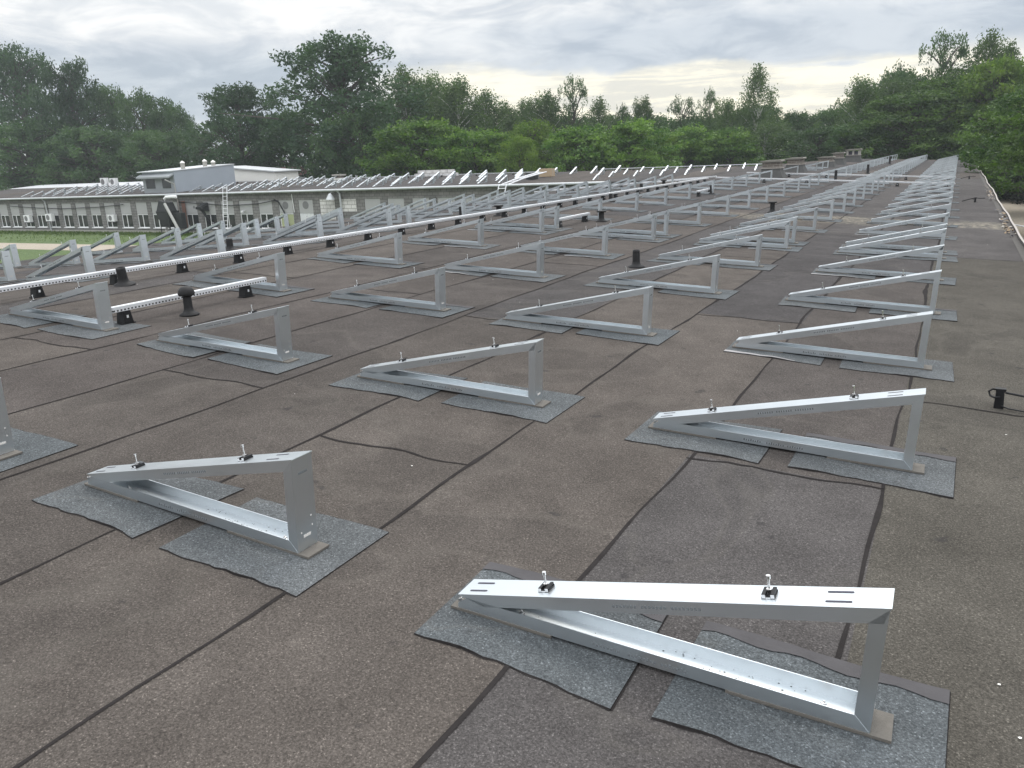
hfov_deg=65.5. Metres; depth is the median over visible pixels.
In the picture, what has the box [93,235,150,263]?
panel frame
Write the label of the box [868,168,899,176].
panel frame
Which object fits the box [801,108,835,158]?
broadleaf tree
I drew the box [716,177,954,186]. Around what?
cable tray
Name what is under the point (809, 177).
panel frame
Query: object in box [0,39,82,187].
oak tree
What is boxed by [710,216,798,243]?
panel frame
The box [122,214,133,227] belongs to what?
window
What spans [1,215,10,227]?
window
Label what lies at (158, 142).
broadleaf tree
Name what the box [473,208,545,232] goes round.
panel frame
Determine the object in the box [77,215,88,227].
window
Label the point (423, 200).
panel frame
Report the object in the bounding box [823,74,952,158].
birch tree
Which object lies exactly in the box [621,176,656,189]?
panel frame
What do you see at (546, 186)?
panel frame
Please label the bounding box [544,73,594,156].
young tree
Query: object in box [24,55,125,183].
oak tree
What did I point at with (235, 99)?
oak tree
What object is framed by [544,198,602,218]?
panel frame
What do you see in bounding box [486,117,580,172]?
bushy tree
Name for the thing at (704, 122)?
broadleaf tree
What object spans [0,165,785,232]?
factory wing
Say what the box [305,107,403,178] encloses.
broadleaf tree
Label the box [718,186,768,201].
panel frame
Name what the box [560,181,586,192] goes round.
panel frame
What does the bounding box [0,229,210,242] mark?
rough grass
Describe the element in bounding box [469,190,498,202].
panel frame
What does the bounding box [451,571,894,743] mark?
panel frame
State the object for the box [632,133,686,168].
bushy tree
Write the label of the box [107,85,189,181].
broadleaf tree
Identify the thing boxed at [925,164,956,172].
panel frame
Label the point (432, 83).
birch tree
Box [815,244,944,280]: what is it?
panel frame
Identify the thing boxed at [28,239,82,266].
panel frame
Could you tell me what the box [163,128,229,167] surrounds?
broadleaf tree
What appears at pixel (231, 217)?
window
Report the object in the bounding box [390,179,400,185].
panel frame
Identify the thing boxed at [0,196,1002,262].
ground
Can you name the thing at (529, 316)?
panel frame
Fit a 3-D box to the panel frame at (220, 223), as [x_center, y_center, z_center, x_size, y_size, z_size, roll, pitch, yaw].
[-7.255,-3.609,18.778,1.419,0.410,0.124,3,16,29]
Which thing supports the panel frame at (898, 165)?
on the flat roofed building
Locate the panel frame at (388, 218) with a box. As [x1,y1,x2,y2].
[335,208,395,233]
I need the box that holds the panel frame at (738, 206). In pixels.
[694,190,751,207]
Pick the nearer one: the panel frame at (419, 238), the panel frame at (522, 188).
the panel frame at (419, 238)
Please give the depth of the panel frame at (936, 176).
29.91 m
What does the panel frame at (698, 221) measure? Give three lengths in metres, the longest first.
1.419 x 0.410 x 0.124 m
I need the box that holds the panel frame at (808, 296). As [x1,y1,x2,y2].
[785,270,941,314]
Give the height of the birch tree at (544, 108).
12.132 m
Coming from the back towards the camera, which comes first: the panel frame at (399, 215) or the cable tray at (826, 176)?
the cable tray at (826, 176)
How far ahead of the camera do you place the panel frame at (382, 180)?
54.21 m
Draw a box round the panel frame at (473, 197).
[438,194,475,208]
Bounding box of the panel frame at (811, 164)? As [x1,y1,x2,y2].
[805,162,817,170]
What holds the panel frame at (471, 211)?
on the flat roofed building
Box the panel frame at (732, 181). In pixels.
[691,176,733,189]
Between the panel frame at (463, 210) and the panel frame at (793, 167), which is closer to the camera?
the panel frame at (463, 210)
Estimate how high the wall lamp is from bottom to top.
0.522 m
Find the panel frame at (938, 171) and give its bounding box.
[920,167,955,175]
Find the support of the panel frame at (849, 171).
on the flat roofed building
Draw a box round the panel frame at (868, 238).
[843,223,947,252]
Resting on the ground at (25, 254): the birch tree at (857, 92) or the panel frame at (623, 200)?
the birch tree at (857, 92)
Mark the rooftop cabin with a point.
(182, 178)
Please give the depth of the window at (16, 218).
72.19 m
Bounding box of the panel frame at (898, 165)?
[882,162,910,169]
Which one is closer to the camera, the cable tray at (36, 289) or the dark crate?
the cable tray at (36, 289)
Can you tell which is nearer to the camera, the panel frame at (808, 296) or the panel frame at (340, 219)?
the panel frame at (808, 296)
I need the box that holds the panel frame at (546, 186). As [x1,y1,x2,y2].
[520,184,548,196]
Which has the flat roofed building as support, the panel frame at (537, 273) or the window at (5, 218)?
the panel frame at (537, 273)
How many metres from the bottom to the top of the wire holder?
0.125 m
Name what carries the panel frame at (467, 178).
on the factory wing
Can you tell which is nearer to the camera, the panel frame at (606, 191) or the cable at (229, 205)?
the panel frame at (606, 191)
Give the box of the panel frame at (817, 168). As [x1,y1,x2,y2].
[807,161,823,168]
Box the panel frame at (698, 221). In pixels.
[635,203,702,224]
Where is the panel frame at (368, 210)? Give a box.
[350,202,385,218]
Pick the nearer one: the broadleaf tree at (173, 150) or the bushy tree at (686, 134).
the bushy tree at (686, 134)
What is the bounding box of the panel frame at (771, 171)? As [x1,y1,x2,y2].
[736,170,772,180]
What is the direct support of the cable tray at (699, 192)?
on the flat roofed building
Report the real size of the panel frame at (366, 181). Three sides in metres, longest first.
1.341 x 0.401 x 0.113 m
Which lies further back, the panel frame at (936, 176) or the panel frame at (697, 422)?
the panel frame at (936, 176)
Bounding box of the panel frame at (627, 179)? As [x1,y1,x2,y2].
[598,177,629,189]
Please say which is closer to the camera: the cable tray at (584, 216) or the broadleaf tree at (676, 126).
the cable tray at (584, 216)
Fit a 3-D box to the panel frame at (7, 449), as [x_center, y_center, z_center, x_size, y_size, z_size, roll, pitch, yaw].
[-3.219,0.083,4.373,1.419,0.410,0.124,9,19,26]
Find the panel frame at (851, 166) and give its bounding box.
[824,165,852,173]
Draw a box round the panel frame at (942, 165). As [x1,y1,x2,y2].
[928,162,956,169]
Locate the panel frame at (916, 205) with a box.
[880,197,952,216]
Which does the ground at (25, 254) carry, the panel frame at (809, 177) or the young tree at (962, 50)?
the young tree at (962, 50)
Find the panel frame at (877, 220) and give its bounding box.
[869,204,950,225]
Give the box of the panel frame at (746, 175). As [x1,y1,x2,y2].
[708,174,747,185]
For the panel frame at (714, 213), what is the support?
on the flat roofed building
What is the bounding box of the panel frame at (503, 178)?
[498,175,507,182]
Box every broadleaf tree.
[0,115,106,190]
[35,122,165,184]
[83,82,140,181]
[101,127,211,181]
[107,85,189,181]
[128,100,203,175]
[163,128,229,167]
[240,106,332,178]
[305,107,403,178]
[428,105,492,160]
[551,111,608,170]
[580,112,639,163]
[616,112,701,169]
[654,113,710,166]
[674,114,770,165]
[721,103,806,157]
[763,122,880,163]
[771,109,825,156]
[800,119,899,159]
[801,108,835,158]
[802,102,849,152]
[824,90,892,154]
[874,64,931,130]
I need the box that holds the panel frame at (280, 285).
[192,252,290,291]
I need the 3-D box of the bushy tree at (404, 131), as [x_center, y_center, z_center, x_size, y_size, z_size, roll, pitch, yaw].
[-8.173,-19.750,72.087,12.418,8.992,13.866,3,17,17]
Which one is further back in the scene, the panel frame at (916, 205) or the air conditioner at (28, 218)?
the air conditioner at (28, 218)
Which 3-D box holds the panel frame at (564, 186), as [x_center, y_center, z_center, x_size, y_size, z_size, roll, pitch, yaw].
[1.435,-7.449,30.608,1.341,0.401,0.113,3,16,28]
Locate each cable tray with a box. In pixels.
[0,177,708,297]
[111,277,266,324]
[236,171,557,182]
[534,177,705,192]
[553,176,716,192]
[559,212,589,227]
[605,164,755,170]
[696,188,709,196]
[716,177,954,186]
[746,172,955,179]
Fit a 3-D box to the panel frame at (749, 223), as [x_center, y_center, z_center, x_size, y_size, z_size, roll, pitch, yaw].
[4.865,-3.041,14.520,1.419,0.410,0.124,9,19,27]
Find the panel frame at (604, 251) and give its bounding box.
[520,226,610,255]
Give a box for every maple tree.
[833,84,1005,159]
[895,59,1023,155]
[953,84,1023,182]
[957,84,1023,197]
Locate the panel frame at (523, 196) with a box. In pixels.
[486,190,525,205]
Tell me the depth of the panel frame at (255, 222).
17.08 m
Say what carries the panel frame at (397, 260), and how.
on the flat roofed building
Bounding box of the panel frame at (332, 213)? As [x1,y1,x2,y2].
[309,209,340,228]
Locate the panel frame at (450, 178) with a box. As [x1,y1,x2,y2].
[441,177,451,184]
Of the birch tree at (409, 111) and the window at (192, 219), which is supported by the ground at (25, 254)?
the birch tree at (409, 111)
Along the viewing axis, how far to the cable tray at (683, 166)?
50.90 m
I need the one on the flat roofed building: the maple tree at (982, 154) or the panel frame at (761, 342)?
the panel frame at (761, 342)
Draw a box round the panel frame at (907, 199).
[894,186,952,201]
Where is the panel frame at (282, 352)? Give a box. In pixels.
[156,305,298,362]
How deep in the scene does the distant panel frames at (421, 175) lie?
60.17 m
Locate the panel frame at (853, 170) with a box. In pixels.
[837,163,862,170]
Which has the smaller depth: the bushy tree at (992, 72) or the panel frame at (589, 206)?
the panel frame at (589, 206)
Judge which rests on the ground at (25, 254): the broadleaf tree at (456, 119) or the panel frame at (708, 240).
the broadleaf tree at (456, 119)
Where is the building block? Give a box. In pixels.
[446,169,454,172]
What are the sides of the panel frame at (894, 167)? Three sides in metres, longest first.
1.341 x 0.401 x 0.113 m
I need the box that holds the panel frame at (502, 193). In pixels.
[476,190,511,204]
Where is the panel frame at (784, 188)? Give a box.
[738,182,785,195]
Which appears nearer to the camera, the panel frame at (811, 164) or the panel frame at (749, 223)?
the panel frame at (749, 223)
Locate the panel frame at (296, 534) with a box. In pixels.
[84,444,328,559]
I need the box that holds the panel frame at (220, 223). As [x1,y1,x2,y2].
[184,221,226,239]
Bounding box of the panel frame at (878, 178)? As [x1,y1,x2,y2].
[833,177,879,189]
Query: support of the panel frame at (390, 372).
on the flat roofed building
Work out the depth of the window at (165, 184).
62.82 m
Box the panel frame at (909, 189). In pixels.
[904,179,954,191]
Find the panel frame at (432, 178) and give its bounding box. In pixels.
[424,177,433,184]
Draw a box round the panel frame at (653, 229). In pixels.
[579,214,658,239]
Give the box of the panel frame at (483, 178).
[477,176,486,183]
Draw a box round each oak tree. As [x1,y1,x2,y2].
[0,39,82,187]
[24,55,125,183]
[178,81,312,166]
[208,29,432,179]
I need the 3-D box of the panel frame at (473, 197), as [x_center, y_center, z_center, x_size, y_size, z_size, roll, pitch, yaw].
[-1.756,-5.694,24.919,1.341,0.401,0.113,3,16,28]
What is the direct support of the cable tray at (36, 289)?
on the flat roofed building
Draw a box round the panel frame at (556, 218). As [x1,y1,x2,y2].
[492,206,561,228]
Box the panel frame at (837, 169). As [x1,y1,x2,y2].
[817,167,847,175]
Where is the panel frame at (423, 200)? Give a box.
[395,198,426,211]
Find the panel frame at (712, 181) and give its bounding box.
[669,180,714,193]
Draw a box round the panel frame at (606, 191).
[599,178,635,192]
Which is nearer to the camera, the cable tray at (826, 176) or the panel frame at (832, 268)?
the panel frame at (832, 268)
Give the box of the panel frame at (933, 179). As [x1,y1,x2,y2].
[912,174,955,184]
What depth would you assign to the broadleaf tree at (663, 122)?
82.01 m
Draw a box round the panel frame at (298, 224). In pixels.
[270,214,320,237]
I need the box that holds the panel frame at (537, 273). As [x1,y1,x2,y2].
[444,242,547,277]
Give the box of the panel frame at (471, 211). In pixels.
[466,194,513,213]
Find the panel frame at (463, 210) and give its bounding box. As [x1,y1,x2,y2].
[414,199,465,221]
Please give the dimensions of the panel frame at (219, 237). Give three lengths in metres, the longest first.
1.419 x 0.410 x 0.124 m
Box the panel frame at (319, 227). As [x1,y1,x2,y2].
[262,217,324,244]
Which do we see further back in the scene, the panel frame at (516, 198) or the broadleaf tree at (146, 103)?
the broadleaf tree at (146, 103)
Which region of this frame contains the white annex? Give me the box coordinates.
[234,166,300,181]
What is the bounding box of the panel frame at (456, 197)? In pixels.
[436,194,465,207]
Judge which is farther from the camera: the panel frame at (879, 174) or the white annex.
the white annex
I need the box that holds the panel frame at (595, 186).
[576,180,609,193]
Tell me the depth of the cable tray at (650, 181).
32.95 m
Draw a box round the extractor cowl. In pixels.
[195,202,210,220]
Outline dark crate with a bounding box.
[525,172,537,178]
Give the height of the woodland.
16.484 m
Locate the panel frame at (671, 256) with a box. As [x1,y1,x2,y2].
[656,234,763,266]
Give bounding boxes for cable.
[12,204,122,208]
[180,200,274,205]
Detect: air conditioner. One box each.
[23,215,32,222]
[45,214,54,221]
[100,178,108,185]
[107,214,117,221]
[109,178,117,185]
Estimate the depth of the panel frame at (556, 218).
14.51 m
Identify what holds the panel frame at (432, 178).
on the factory wing
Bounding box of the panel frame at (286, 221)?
[249,213,288,232]
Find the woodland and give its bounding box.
[4,123,801,189]
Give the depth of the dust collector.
60.14 m
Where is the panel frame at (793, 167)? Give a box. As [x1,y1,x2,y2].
[784,166,798,174]
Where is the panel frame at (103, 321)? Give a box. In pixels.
[8,281,118,331]
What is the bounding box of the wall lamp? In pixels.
[326,192,334,199]
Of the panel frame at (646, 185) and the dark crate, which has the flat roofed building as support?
the panel frame at (646, 185)
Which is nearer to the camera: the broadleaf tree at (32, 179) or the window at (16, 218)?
the window at (16, 218)
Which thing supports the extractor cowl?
attached to the factory wing
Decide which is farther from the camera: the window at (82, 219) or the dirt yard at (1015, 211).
the window at (82, 219)
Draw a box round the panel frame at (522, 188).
[494,187,523,198]
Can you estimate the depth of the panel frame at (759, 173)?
29.02 m
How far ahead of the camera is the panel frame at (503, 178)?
49.79 m
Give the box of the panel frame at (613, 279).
[596,254,721,294]
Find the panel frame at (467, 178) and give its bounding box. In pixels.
[459,176,468,183]
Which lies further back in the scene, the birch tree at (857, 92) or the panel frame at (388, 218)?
the birch tree at (857, 92)
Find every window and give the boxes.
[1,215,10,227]
[12,215,22,227]
[25,215,35,227]
[37,215,47,227]
[51,215,60,227]
[64,215,74,227]
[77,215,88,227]
[92,214,103,227]
[106,214,117,227]
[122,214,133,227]
[138,214,149,228]
[145,179,155,188]
[153,214,165,228]
[161,179,170,187]
[187,214,198,228]
[205,214,218,228]
[222,214,235,228]
[241,214,253,228]
[260,214,274,228]
[280,213,293,226]
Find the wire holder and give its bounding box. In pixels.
[988,387,1023,411]
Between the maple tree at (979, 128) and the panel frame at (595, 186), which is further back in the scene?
the maple tree at (979, 128)
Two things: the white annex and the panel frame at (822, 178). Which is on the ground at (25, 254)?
the white annex
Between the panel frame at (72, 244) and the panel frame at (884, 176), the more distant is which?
the panel frame at (884, 176)
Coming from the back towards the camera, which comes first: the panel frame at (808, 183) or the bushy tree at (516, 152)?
the bushy tree at (516, 152)
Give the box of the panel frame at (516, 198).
[511,186,542,199]
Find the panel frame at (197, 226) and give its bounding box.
[161,223,202,243]
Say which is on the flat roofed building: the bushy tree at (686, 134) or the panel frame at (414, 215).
the panel frame at (414, 215)
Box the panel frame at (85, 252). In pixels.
[26,245,99,280]
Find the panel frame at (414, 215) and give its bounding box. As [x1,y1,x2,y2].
[411,198,454,217]
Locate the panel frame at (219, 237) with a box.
[159,229,229,260]
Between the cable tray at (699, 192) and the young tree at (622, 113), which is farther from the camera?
the young tree at (622, 113)
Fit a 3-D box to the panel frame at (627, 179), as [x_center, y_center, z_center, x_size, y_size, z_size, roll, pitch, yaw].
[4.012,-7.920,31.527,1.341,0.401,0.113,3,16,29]
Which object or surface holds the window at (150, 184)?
in the rooftop cabin
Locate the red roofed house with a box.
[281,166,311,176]
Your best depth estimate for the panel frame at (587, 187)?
27.77 m
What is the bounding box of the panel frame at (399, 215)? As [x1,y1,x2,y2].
[356,204,402,225]
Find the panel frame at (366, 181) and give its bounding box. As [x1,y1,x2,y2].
[357,180,367,186]
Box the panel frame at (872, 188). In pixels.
[825,180,874,193]
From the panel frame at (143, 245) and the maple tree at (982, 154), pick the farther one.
the maple tree at (982, 154)
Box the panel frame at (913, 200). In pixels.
[888,191,953,208]
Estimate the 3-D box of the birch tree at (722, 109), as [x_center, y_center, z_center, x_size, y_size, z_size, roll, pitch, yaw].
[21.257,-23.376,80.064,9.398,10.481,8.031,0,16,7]
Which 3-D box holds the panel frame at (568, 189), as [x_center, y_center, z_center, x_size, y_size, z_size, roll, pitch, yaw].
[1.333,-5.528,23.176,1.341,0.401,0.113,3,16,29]
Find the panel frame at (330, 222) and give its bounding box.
[321,207,341,223]
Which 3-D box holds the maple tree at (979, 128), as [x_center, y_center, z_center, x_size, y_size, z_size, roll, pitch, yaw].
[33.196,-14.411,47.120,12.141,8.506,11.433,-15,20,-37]
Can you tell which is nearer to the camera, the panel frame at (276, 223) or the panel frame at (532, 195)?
the panel frame at (276, 223)
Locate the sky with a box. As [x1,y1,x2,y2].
[0,0,1023,175]
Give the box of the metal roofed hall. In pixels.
[12,177,305,188]
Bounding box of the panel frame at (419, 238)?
[406,218,486,246]
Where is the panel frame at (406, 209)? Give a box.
[357,206,414,228]
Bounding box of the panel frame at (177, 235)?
[133,228,182,251]
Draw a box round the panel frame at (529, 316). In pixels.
[503,286,656,336]
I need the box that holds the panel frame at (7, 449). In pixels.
[0,377,22,460]
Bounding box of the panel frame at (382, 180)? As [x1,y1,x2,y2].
[372,179,383,186]
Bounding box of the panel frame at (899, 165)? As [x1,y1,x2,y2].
[881,163,908,171]
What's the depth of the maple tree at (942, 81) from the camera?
68.86 m
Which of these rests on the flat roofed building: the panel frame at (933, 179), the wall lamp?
the panel frame at (933, 179)
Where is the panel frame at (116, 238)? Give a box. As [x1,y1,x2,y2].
[86,232,123,253]
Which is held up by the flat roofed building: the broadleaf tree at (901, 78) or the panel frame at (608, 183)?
the panel frame at (608, 183)
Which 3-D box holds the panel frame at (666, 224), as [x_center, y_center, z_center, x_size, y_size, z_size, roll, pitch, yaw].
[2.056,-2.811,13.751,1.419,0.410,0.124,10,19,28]
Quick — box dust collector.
[156,195,186,233]
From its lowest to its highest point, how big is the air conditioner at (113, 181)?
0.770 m
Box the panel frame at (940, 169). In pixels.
[923,165,956,174]
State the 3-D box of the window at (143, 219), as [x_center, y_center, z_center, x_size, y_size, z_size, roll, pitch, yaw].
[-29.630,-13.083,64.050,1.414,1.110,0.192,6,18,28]
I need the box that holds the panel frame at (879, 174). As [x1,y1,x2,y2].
[856,170,893,180]
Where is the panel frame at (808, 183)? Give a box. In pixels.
[783,173,820,184]
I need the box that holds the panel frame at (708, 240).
[697,221,791,248]
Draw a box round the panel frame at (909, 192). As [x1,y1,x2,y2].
[900,182,953,196]
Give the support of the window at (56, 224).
in the factory wing
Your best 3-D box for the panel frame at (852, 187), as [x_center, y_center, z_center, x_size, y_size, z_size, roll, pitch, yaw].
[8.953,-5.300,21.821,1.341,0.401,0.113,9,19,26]
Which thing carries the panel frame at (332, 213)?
on the flat roofed building
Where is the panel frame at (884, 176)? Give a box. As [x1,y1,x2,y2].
[843,175,885,186]
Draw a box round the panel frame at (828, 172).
[797,171,829,181]
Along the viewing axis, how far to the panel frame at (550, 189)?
25.84 m
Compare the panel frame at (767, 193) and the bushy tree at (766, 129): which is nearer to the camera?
the panel frame at (767, 193)
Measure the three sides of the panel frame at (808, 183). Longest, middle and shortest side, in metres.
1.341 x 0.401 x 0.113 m
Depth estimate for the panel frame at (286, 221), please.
20.22 m
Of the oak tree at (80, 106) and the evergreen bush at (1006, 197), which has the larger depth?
the oak tree at (80, 106)
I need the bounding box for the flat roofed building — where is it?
[0,148,1023,767]
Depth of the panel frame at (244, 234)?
14.56 m
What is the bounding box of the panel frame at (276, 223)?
[235,216,280,236]
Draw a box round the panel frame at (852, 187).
[812,184,865,198]
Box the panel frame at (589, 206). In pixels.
[581,192,640,210]
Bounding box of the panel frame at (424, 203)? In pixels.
[401,198,436,214]
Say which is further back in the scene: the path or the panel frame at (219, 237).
the path
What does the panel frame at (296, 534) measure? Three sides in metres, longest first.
1.419 x 0.410 x 0.124 m
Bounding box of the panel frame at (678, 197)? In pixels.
[642,183,691,198]
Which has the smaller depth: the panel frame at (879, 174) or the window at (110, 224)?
the panel frame at (879, 174)
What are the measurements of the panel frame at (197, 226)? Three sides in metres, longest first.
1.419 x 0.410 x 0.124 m
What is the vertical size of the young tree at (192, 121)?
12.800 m
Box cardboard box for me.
[539,168,554,176]
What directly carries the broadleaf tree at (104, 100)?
on the ground at (25, 254)
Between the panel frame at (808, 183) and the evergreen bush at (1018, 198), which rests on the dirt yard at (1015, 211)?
the evergreen bush at (1018, 198)
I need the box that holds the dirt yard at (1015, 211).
[999,199,1023,238]
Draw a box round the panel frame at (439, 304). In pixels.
[328,267,450,311]
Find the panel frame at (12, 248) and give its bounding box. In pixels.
[0,244,21,266]
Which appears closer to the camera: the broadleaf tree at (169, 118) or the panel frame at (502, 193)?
the panel frame at (502, 193)
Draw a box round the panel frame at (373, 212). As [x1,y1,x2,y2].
[353,203,396,221]
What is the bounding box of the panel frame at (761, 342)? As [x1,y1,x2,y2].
[732,310,932,370]
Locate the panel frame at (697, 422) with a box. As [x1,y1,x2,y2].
[648,385,925,474]
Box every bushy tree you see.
[351,113,488,177]
[424,126,532,174]
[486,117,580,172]
[494,134,544,173]
[524,122,640,171]
[570,116,683,170]
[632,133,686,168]
[633,122,750,167]
[684,125,773,166]
[930,53,1023,179]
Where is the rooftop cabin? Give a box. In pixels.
[136,159,235,192]
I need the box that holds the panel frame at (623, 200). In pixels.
[615,188,667,203]
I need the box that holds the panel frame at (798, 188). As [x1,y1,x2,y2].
[759,178,800,191]
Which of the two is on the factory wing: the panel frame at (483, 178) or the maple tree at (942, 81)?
the panel frame at (483, 178)
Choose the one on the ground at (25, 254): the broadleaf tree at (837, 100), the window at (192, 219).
the broadleaf tree at (837, 100)
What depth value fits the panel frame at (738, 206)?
18.77 m
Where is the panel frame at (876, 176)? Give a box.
[857,172,890,183]
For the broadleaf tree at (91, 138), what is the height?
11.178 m
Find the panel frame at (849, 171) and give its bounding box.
[832,164,857,172]
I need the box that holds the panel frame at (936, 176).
[915,171,956,182]
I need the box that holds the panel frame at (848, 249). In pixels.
[837,228,946,258]
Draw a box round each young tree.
[175,110,206,160]
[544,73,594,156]
[604,103,636,167]
[662,94,702,151]
[691,85,723,130]
[891,26,972,131]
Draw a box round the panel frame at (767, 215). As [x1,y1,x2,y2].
[763,199,834,220]
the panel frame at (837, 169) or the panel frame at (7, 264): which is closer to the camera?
the panel frame at (7, 264)
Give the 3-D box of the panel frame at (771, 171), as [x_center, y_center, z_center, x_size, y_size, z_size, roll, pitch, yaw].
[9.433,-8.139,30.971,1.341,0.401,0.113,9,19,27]
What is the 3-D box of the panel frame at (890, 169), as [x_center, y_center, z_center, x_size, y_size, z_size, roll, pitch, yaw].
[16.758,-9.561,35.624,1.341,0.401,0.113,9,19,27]
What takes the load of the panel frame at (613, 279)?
on the flat roofed building
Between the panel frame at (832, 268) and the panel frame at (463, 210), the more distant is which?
the panel frame at (463, 210)
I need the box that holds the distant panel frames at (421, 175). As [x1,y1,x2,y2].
[66,163,745,191]
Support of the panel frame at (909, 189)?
on the flat roofed building
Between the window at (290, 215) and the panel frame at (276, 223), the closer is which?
the panel frame at (276, 223)
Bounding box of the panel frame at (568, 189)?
[537,185,579,202]
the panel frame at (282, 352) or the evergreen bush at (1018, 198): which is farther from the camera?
the evergreen bush at (1018, 198)
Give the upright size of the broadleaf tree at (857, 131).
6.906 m
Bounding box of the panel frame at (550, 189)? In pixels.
[522,186,559,200]
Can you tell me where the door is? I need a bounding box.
[300,213,313,220]
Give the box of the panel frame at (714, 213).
[668,196,730,215]
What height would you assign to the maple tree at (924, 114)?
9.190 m
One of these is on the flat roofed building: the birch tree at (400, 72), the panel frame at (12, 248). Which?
the panel frame at (12, 248)
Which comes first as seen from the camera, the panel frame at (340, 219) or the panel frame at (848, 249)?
the panel frame at (848, 249)
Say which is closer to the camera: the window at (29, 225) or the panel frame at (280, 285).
the panel frame at (280, 285)
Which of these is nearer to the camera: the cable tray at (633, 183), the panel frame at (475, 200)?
the panel frame at (475, 200)
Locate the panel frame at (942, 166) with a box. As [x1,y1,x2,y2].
[926,163,956,170]
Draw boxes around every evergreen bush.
[982,159,1023,200]
[995,172,1023,203]
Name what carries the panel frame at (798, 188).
on the flat roofed building
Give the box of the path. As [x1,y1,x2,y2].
[0,243,136,250]
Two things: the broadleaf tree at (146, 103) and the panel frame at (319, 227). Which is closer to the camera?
the panel frame at (319, 227)
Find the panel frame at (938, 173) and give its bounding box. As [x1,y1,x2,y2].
[919,169,955,178]
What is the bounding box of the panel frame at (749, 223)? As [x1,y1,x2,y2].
[738,207,818,230]
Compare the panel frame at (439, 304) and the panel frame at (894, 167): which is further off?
the panel frame at (894, 167)
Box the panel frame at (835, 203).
[798,189,856,204]
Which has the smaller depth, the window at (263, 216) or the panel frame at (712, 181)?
the panel frame at (712, 181)
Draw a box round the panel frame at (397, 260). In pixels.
[316,232,406,264]
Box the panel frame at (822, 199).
[783,193,846,211]
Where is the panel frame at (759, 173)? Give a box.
[723,172,760,182]
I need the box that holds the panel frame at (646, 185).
[643,174,673,186]
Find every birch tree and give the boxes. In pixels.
[347,61,450,175]
[388,82,457,155]
[395,69,460,165]
[416,72,497,172]
[444,86,529,172]
[486,101,520,171]
[496,94,557,164]
[521,89,580,160]
[574,94,618,170]
[624,94,669,162]
[695,97,775,165]
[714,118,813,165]
[715,62,790,163]
[809,73,895,160]
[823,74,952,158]
[909,24,1014,155]
[958,38,1023,134]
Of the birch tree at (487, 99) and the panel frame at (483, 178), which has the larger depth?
the birch tree at (487, 99)
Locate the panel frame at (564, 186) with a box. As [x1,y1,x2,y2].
[535,183,565,196]
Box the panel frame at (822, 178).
[804,169,836,179]
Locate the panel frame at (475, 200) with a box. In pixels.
[452,194,491,210]
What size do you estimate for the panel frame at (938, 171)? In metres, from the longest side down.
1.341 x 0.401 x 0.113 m
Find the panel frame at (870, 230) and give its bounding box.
[857,213,948,237]
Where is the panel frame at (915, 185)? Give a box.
[909,176,954,187]
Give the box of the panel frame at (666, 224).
[594,211,670,235]
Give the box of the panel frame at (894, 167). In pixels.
[875,165,905,173]
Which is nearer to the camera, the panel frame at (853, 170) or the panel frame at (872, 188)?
the panel frame at (872, 188)
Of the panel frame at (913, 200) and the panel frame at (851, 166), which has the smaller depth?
the panel frame at (913, 200)
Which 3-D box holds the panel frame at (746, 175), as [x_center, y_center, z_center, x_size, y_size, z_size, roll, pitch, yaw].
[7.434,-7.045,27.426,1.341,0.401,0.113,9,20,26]
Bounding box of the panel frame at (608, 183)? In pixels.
[572,181,610,196]
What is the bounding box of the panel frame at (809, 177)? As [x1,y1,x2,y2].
[771,175,811,187]
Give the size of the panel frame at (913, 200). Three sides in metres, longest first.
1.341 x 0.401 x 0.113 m
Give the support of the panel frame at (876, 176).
on the flat roofed building
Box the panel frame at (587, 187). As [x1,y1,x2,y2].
[554,182,588,196]
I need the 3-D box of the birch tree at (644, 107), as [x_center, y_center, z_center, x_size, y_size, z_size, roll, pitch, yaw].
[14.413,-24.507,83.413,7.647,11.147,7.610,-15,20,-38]
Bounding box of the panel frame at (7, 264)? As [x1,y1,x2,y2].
[0,251,17,281]
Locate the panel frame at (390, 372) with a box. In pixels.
[357,337,550,407]
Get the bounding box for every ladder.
[222,186,227,229]
[496,171,546,197]
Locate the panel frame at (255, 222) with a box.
[215,219,262,240]
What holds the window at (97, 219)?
in the factory wing
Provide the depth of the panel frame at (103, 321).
6.91 m
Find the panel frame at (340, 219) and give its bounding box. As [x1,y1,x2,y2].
[295,211,344,232]
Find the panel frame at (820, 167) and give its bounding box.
[806,160,828,167]
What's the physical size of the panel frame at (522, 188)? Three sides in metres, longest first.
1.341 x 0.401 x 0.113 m
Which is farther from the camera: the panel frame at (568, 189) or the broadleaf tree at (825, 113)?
the broadleaf tree at (825, 113)
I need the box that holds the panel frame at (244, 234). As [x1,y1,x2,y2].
[194,223,249,248]
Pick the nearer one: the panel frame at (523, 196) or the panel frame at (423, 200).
the panel frame at (523, 196)
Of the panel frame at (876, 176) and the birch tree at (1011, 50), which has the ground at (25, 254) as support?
the birch tree at (1011, 50)
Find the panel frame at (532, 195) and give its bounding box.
[502,189,547,207]
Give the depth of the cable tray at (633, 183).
31.70 m
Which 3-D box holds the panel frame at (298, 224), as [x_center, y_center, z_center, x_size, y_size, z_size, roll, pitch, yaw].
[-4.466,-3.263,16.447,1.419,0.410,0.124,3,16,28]
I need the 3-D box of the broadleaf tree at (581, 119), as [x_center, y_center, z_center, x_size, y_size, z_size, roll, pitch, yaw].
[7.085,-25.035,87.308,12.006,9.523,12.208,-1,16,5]
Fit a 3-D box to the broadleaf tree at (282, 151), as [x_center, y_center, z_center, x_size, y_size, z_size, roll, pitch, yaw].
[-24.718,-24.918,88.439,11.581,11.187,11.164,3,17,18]
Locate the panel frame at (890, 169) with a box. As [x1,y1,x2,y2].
[870,166,903,174]
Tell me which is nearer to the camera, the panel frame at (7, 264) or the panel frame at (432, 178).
the panel frame at (7, 264)

